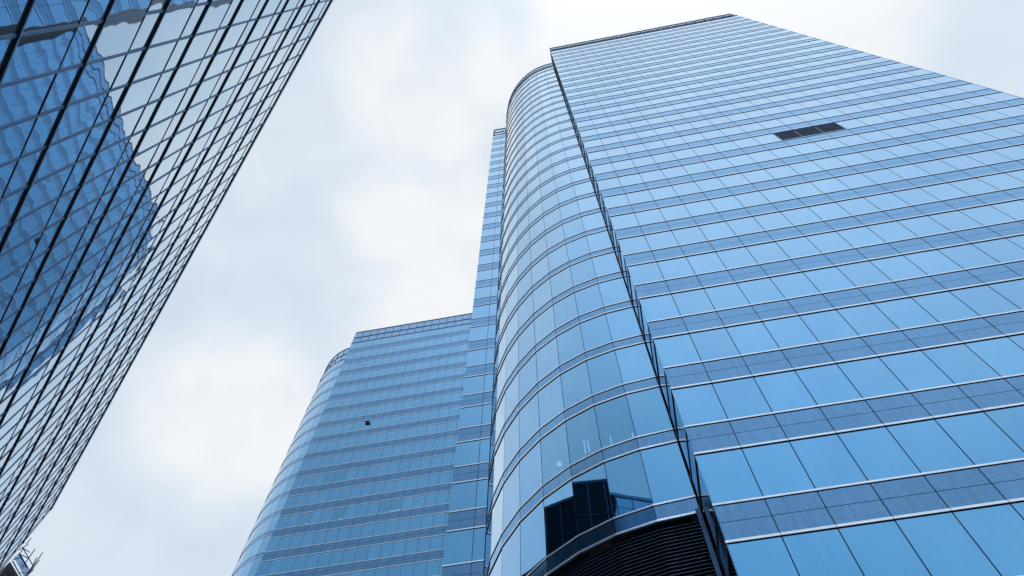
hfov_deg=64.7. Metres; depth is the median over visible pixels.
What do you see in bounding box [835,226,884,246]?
window
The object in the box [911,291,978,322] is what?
window
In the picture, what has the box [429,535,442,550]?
window
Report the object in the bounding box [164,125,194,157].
window
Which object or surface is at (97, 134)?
window
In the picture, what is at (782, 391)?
window
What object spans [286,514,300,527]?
window
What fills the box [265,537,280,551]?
window
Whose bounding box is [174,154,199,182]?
window
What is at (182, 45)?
window
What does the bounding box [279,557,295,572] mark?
window
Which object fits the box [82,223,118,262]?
window
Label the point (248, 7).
window
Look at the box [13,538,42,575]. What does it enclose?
bamboo scaffold
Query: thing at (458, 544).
window
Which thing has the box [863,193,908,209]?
window
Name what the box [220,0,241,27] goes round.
window
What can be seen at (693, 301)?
window
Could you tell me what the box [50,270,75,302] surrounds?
window
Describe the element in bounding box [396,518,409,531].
window
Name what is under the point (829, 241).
window
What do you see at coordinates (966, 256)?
window
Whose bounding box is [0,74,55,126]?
window
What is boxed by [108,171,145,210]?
window
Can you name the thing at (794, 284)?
window
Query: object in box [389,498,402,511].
window
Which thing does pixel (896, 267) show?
window
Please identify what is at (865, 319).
window
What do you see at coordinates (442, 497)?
window
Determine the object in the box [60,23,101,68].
window
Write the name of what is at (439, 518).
window
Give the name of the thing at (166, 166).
window
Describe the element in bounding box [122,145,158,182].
window
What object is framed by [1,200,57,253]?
window
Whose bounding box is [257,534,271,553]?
window
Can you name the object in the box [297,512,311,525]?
window
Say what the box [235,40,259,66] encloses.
window
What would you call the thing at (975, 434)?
window
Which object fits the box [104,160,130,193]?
window
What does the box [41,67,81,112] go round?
window
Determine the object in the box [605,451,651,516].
window
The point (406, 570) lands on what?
window
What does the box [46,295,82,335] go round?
window
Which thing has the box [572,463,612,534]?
window
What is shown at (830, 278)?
window
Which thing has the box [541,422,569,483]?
window
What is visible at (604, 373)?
window
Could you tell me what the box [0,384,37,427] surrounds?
window
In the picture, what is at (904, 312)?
window
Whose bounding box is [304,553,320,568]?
window
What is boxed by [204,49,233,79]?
window
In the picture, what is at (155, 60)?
window
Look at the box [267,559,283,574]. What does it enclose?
window
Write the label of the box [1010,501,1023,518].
window
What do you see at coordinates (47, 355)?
window
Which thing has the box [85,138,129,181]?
window
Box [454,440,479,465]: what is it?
window
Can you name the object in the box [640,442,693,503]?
window
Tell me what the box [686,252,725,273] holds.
window
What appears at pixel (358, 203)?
sky
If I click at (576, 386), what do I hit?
window
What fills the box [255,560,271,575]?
window
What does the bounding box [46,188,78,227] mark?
window
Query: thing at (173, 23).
window
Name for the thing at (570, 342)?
window
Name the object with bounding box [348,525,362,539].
window
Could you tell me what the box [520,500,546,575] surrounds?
window
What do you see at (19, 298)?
window
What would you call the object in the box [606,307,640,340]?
window
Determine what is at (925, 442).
window
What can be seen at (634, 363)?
window
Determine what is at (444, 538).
window
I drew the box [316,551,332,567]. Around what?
window
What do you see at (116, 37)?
window
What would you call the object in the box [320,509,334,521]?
window
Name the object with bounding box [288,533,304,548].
window
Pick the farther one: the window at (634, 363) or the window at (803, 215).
the window at (803, 215)
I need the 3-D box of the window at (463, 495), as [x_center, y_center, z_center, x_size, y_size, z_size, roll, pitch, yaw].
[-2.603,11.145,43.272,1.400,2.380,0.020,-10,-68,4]
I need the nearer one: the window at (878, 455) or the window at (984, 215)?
the window at (878, 455)
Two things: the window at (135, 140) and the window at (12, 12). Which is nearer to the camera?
the window at (12, 12)
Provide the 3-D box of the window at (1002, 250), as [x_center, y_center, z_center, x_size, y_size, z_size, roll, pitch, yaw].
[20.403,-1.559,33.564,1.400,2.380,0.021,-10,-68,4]
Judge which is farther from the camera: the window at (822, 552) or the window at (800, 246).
the window at (800, 246)
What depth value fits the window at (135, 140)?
27.96 m
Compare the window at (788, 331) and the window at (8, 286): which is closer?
the window at (8, 286)
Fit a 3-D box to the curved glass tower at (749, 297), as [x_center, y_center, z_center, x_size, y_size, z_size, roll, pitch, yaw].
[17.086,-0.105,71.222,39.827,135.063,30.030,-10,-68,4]
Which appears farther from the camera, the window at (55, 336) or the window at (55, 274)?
the window at (55, 336)
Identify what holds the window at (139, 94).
in the barred glass tower at (130, 130)
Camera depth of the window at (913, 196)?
40.94 m
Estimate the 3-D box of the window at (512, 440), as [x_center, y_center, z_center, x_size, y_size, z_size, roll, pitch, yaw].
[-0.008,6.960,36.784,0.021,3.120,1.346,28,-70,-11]
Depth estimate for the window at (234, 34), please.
31.97 m
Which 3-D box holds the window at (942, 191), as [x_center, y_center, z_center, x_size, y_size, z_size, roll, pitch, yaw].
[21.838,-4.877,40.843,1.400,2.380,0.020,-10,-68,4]
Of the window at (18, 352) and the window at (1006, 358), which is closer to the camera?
the window at (1006, 358)
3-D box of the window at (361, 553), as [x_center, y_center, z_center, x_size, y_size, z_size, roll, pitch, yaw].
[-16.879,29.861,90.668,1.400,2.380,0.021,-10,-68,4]
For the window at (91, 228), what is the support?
in the barred glass tower at (130, 130)
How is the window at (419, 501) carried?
in the curved glass tower at (362, 485)
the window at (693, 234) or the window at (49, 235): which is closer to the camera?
the window at (49, 235)
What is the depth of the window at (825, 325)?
30.46 m
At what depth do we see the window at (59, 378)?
38.03 m
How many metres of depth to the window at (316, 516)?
98.55 m
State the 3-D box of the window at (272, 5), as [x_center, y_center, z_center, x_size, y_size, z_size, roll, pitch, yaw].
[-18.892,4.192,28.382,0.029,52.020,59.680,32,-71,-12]
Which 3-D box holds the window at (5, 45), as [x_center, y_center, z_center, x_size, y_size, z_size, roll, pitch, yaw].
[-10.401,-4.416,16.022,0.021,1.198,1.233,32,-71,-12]
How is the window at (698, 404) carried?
in the curved glass tower at (749, 297)
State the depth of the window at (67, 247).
27.48 m
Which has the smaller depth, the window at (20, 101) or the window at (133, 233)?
the window at (20, 101)
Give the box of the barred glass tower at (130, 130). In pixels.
[0,0,332,570]
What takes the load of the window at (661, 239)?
in the curved glass tower at (749, 297)
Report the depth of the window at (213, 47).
30.19 m
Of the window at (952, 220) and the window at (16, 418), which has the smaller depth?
the window at (16, 418)
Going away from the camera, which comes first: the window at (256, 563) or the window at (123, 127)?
the window at (123, 127)
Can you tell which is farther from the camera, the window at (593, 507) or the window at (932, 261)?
the window at (932, 261)
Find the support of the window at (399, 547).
in the curved glass tower at (362, 485)
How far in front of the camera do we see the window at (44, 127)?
20.27 m
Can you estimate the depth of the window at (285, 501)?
116.03 m
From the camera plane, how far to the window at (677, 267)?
38.19 m
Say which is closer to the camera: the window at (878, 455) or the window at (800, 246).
the window at (878, 455)
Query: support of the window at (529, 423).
in the curved glass tower at (749, 297)
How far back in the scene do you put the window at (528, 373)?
39.98 m
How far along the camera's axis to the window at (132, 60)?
23.30 m
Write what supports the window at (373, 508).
in the curved glass tower at (362, 485)
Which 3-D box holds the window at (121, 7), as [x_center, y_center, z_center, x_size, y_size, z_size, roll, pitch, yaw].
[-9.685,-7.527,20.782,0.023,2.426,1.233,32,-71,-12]
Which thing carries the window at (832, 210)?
in the curved glass tower at (749, 297)
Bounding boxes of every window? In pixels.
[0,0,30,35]
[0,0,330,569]
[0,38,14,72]
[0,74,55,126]
[0,118,36,164]
[0,161,17,197]
[0,188,26,227]
[0,233,41,279]
[0,265,26,301]
[0,311,19,340]
[0,334,33,373]
[0,360,20,388]
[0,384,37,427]
[0,404,27,438]
[1,27,76,84]
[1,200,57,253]
[1,309,45,357]
[3,282,33,319]
[4,149,44,195]
[11,361,49,405]
[14,282,58,329]
[17,166,73,218]
[17,251,48,289]
[22,109,62,155]
[22,341,58,383]
[23,0,88,32]
[27,255,72,302]
[29,383,60,420]
[31,221,62,259]
[34,130,90,181]
[34,318,70,359]
[39,364,70,401]
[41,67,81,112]
[41,227,85,273]
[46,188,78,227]
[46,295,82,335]
[49,346,79,381]
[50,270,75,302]
[52,93,107,142]
[55,199,99,244]
[58,272,93,311]
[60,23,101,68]
[60,325,90,361]
[62,156,93,194]
[63,244,88,276]
[70,55,125,102]
[70,169,114,213]
[70,248,106,287]
[70,305,100,341]
[76,216,102,249]
[78,122,109,160]
[81,0,111,22]
[81,284,111,319]
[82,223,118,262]
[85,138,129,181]
[88,16,143,61]
[90,189,115,221]
[91,263,122,299]
[94,87,126,125]
[95,197,132,236]
[100,107,144,149]
[103,242,133,276]
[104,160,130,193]
[108,0,151,18]
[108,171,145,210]
[112,50,144,88]
[114,219,145,254]
[117,75,160,115]
[118,131,144,164]
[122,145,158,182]
[127,196,157,230]
[130,12,162,50]
[133,42,176,81]
[133,101,159,133]
[136,117,172,154]
[138,173,169,207]
[149,70,174,102]
[150,7,193,45]
[151,89,186,125]
[151,150,181,182]
[163,175,188,204]
[164,38,190,70]
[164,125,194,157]
[166,60,201,95]
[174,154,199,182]
[177,100,207,132]
[181,5,207,37]
[181,31,216,64]
[186,132,211,160]
[190,75,220,106]
[196,0,231,33]
[197,110,222,138]
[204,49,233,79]
[205,28,227,56]
[209,87,234,115]
[218,23,247,51]
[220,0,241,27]
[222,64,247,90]
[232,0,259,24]
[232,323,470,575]
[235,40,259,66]
[247,16,272,42]
[248,556,262,575]
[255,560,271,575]
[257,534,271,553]
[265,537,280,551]
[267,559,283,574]
[275,515,289,528]
[277,535,292,549]
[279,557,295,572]
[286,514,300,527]
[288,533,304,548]
[292,555,307,570]
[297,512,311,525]
[300,532,315,546]
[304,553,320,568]
[309,510,323,523]
[312,530,327,544]
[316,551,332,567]
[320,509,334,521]
[323,472,336,483]
[324,528,339,542]
[329,550,344,565]
[331,507,345,520]
[334,470,346,481]
[336,526,351,540]
[341,548,356,563]
[343,505,357,518]
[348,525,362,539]
[354,546,368,561]
[355,503,368,516]
[360,523,374,537]
[361,420,372,429]
[366,502,379,514]
[366,544,381,559]
[372,521,386,535]
[378,500,391,513]
[379,542,393,557]
[384,519,398,533]
[387,565,401,575]
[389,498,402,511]
[392,541,405,555]
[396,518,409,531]
[400,563,414,575]
[401,496,413,509]
[404,539,418,554]
[408,516,421,530]
[413,495,425,507]
[413,561,427,575]
[417,537,430,552]
[421,514,433,528]
[424,493,436,506]
[426,560,439,575]
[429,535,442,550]
[433,512,445,526]
[436,491,448,504]
[439,559,442,574]
[442,535,445,548]
[443,529,473,564]
[445,512,448,524]
[449,481,476,511]
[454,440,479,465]
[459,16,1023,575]
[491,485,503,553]
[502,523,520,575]
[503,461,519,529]
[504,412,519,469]
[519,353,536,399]
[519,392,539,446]
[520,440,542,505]
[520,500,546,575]
[534,305,554,342]
[536,337,558,380]
[538,375,563,426]
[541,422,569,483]
[544,480,577,555]
[550,266,572,296]
[553,293,577,327]
[557,323,583,363]
[561,361,591,408]
[566,406,600,463]
[570,258,595,285]
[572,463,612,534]
[575,283,602,314]
[580,314,611,350]
[587,350,622,393]
[592,252,619,276]
[595,395,635,447]
[598,277,629,305]
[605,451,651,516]
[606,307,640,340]
[615,343,654,382]
[626,387,671,435]
[628,262,663,283]
[639,294,679,320]
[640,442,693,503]
[645,230,677,249]
[653,334,700,366]
[657,257,694,278]
[671,226,706,244]
[671,289,714,315]
[671,383,726,425]
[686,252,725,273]
[689,328,739,360]
[695,448,761,503]
[699,221,734,239]
[704,283,748,309]
[712,377,771,418]
[716,247,757,268]
[726,216,763,234]
[726,322,778,354]
[726,536,798,575]
[737,277,784,303]
[742,441,814,495]
[745,242,788,263]
[753,212,791,229]
[754,370,816,411]
[762,316,817,347]
[769,272,819,297]
[775,236,820,257]
[780,207,821,224]
[782,528,862,575]
[789,434,866,487]
[795,364,861,404]
[799,310,858,341]
[803,266,854,291]
[805,231,852,252]
[808,202,850,219]
[835,197,879,214]
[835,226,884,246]
[836,261,890,286]
[836,303,897,335]
[837,357,907,397]
[838,426,919,480]
[838,520,930,575]
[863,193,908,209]
[866,221,917,241]
[870,255,926,280]
[873,297,938,328]
[879,350,953,390]
[886,419,973,472]
[891,188,938,204]
[895,512,999,575]
[897,216,948,236]
[903,250,962,274]
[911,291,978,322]
[919,183,967,199]
[921,343,1000,383]
[927,210,982,230]
[934,412,1023,464]
[937,244,998,268]
[948,178,998,194]
[949,285,1020,315]
[952,503,1023,575]
[958,205,1014,225]
[964,337,1023,376]
[971,238,1023,262]
[984,405,1023,450]
[987,279,1023,308]
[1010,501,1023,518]
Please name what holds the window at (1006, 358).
in the curved glass tower at (749, 297)
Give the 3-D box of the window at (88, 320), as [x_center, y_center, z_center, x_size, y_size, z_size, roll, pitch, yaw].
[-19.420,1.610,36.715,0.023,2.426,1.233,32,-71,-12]
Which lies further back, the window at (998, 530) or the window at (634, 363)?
the window at (634, 363)
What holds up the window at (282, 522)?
in the curved glass tower at (362, 485)
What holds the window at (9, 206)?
in the barred glass tower at (130, 130)
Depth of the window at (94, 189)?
26.68 m
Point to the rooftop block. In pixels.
(8, 569)
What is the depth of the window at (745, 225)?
41.55 m
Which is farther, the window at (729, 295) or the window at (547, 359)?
the window at (547, 359)
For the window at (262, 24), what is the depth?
35.42 m
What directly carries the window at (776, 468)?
in the curved glass tower at (749, 297)
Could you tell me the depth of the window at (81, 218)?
27.06 m
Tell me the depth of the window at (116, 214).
30.93 m
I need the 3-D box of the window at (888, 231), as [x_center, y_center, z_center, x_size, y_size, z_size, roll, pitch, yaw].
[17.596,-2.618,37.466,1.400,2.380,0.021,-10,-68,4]
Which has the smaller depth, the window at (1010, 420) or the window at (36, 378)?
the window at (1010, 420)
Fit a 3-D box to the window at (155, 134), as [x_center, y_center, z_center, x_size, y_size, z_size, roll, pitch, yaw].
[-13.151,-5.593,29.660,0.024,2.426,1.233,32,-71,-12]
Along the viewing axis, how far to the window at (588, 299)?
42.74 m
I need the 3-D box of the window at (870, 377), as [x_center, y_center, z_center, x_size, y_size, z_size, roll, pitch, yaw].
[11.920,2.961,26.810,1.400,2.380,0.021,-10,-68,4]
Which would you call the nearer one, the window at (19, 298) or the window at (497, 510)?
the window at (19, 298)
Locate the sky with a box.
[4,0,1023,575]
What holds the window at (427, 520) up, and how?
in the curved glass tower at (362, 485)
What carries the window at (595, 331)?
in the curved glass tower at (749, 297)
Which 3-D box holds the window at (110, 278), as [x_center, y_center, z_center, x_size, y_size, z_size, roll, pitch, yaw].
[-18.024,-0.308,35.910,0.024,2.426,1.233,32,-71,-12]
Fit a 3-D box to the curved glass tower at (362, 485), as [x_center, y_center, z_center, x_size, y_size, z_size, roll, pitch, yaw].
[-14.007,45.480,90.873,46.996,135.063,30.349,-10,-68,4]
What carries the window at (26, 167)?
in the barred glass tower at (130, 130)
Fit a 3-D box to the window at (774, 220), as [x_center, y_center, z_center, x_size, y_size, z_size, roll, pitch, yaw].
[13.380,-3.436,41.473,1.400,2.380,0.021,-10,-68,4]
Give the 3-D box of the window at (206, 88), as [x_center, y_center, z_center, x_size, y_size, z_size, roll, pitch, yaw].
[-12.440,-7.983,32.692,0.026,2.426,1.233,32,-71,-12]
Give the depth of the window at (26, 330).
28.69 m
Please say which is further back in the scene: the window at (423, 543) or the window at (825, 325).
the window at (423, 543)
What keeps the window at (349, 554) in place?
in the curved glass tower at (362, 485)
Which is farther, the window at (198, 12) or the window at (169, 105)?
the window at (169, 105)
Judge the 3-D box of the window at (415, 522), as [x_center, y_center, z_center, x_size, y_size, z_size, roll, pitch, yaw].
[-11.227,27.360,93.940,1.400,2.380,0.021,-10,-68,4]
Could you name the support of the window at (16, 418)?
in the barred glass tower at (130, 130)
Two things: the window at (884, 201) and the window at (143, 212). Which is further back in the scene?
the window at (884, 201)
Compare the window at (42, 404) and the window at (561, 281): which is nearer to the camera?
the window at (42, 404)
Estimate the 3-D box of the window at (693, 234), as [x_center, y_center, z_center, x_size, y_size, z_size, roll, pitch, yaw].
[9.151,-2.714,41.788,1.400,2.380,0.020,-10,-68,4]
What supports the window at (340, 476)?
in the curved glass tower at (362, 485)
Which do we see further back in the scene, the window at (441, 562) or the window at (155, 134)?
the window at (441, 562)
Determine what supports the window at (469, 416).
in the curved glass tower at (749, 297)
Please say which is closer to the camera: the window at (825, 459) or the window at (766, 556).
the window at (766, 556)
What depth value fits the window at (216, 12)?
28.09 m
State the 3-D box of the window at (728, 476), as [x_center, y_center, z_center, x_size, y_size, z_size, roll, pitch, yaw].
[6.269,5.462,23.538,1.400,2.380,0.021,-10,-68,4]
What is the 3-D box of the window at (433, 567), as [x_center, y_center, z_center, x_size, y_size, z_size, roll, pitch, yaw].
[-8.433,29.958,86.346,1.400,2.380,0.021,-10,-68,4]
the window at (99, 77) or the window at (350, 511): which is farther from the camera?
the window at (350, 511)
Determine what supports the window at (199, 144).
in the barred glass tower at (130, 130)
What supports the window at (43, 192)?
in the barred glass tower at (130, 130)
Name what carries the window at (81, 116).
in the barred glass tower at (130, 130)
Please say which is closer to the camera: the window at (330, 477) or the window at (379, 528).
the window at (379, 528)
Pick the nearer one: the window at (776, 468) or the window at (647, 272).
the window at (776, 468)
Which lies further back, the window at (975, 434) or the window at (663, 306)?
the window at (663, 306)
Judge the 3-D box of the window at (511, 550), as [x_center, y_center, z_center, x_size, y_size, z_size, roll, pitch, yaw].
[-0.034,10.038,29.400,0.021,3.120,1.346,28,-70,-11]
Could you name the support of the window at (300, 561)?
in the curved glass tower at (362, 485)
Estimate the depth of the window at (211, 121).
37.04 m
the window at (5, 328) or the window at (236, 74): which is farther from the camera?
the window at (236, 74)
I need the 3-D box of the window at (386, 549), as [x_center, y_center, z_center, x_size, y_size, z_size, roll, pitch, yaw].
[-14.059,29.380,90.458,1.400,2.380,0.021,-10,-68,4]
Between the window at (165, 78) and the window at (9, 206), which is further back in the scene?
the window at (165, 78)
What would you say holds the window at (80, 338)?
in the barred glass tower at (130, 130)
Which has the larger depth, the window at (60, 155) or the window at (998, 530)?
the window at (60, 155)
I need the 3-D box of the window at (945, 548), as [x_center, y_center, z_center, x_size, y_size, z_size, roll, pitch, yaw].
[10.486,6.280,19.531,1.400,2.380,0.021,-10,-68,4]
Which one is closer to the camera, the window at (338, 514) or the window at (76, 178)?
the window at (76, 178)
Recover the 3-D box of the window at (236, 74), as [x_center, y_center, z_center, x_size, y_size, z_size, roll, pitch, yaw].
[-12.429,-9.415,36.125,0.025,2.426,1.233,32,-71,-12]
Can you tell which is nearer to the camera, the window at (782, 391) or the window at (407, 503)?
the window at (782, 391)
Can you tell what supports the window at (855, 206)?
in the curved glass tower at (749, 297)
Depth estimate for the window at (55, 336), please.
32.97 m
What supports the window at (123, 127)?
in the barred glass tower at (130, 130)
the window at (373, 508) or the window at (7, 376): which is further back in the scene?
the window at (373, 508)
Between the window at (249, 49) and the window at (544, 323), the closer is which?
the window at (249, 49)
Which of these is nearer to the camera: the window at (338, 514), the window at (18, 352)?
the window at (18, 352)
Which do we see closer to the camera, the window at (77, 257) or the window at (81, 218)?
the window at (81, 218)
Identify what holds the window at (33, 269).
in the barred glass tower at (130, 130)
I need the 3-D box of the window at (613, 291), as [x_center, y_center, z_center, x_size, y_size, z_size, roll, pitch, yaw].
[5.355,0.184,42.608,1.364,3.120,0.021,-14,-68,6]
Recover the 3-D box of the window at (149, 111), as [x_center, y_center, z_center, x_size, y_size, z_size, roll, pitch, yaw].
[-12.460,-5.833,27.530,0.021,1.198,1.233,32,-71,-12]
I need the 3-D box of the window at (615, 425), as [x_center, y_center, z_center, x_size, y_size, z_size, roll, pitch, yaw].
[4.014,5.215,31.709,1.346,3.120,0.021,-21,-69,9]
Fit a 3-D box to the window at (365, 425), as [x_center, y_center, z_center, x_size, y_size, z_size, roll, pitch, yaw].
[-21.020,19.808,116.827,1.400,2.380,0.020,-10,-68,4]
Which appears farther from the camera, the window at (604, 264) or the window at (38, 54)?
the window at (604, 264)
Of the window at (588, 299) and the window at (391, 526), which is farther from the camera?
the window at (391, 526)
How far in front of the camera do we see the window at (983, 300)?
30.05 m
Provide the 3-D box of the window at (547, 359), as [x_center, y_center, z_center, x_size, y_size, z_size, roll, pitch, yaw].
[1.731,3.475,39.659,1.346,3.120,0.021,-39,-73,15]
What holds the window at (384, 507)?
in the curved glass tower at (362, 485)
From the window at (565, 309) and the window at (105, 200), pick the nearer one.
the window at (105, 200)
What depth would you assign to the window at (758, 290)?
34.27 m
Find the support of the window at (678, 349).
in the curved glass tower at (749, 297)
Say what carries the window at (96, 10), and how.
in the barred glass tower at (130, 130)
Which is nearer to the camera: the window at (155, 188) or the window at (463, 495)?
the window at (155, 188)
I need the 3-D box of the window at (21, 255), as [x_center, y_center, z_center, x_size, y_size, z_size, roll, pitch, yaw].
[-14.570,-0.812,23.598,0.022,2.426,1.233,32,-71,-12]
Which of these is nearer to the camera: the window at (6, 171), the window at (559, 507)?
the window at (6, 171)
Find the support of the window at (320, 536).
in the curved glass tower at (362, 485)
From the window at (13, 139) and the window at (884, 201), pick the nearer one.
the window at (13, 139)
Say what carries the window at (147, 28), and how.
in the barred glass tower at (130, 130)
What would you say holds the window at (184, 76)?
in the barred glass tower at (130, 130)
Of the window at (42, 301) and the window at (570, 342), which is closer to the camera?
the window at (42, 301)
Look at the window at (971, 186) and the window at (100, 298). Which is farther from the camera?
the window at (971, 186)
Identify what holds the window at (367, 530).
in the curved glass tower at (362, 485)
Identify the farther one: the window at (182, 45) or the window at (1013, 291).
the window at (1013, 291)
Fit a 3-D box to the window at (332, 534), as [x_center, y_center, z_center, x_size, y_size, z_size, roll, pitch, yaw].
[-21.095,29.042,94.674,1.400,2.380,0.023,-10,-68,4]
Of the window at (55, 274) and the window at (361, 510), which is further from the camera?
the window at (361, 510)
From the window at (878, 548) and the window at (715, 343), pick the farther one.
the window at (715, 343)
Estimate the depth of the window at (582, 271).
46.44 m
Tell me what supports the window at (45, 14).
in the barred glass tower at (130, 130)
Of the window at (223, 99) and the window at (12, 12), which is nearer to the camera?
the window at (12, 12)
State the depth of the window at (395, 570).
87.05 m
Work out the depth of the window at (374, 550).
90.54 m
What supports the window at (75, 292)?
in the barred glass tower at (130, 130)
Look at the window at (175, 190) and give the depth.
38.23 m
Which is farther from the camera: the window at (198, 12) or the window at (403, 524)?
the window at (403, 524)
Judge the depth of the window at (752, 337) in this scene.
30.68 m
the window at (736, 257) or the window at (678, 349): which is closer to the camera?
the window at (678, 349)
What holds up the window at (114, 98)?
in the barred glass tower at (130, 130)
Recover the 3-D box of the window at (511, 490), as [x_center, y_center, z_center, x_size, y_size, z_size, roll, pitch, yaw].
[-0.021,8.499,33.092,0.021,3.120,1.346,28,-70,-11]
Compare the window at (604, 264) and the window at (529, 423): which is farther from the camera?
the window at (604, 264)
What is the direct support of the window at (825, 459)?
in the curved glass tower at (749, 297)
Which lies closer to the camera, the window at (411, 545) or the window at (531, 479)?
the window at (531, 479)
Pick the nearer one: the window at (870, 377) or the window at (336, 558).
the window at (870, 377)
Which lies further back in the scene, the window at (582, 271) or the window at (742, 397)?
the window at (582, 271)
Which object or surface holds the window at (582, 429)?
in the curved glass tower at (749, 297)
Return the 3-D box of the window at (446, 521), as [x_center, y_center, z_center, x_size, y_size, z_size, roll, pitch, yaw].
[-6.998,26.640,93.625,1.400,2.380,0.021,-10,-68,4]
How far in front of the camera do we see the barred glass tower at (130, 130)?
30.97 m
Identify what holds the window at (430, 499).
in the curved glass tower at (362, 485)
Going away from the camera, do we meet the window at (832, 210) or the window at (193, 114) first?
the window at (193, 114)
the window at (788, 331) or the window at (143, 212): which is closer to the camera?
the window at (788, 331)
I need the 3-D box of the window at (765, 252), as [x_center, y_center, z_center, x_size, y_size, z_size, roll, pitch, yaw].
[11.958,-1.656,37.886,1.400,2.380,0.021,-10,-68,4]
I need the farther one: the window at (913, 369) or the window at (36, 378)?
the window at (36, 378)
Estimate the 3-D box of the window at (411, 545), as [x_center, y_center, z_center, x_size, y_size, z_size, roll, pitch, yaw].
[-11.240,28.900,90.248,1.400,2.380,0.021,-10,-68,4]
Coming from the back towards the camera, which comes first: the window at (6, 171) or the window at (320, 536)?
the window at (320, 536)
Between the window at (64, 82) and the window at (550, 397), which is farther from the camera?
the window at (550, 397)
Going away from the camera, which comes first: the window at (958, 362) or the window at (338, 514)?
the window at (958, 362)
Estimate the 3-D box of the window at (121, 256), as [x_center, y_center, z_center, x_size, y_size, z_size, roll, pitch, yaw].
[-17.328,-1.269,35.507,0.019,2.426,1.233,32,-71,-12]
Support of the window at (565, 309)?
in the curved glass tower at (749, 297)
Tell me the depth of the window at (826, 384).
26.86 m
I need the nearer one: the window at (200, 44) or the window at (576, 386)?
the window at (200, 44)
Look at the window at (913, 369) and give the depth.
26.65 m
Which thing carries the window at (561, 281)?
in the curved glass tower at (749, 297)
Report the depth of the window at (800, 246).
37.75 m
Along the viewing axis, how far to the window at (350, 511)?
98.28 m
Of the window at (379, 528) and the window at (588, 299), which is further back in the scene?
the window at (379, 528)
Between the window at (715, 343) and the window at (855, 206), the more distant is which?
the window at (855, 206)
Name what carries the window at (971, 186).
in the curved glass tower at (749, 297)
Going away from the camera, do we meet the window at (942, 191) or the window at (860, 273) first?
the window at (860, 273)
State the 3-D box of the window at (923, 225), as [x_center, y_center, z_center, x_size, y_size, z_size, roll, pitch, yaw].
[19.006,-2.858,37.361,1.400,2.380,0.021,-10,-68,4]
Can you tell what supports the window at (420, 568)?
in the curved glass tower at (362, 485)
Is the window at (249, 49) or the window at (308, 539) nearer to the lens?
the window at (249, 49)
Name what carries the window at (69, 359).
in the barred glass tower at (130, 130)
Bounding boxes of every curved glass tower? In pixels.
[232,313,471,575]
[441,13,1023,575]
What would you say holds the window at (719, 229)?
in the curved glass tower at (749, 297)
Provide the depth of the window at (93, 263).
31.75 m
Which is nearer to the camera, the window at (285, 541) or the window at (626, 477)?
the window at (626, 477)
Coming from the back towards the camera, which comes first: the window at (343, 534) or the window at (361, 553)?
the window at (343, 534)
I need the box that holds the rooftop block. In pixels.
[0,553,28,575]
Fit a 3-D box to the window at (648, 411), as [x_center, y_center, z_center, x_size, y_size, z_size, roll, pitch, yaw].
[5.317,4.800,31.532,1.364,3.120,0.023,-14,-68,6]

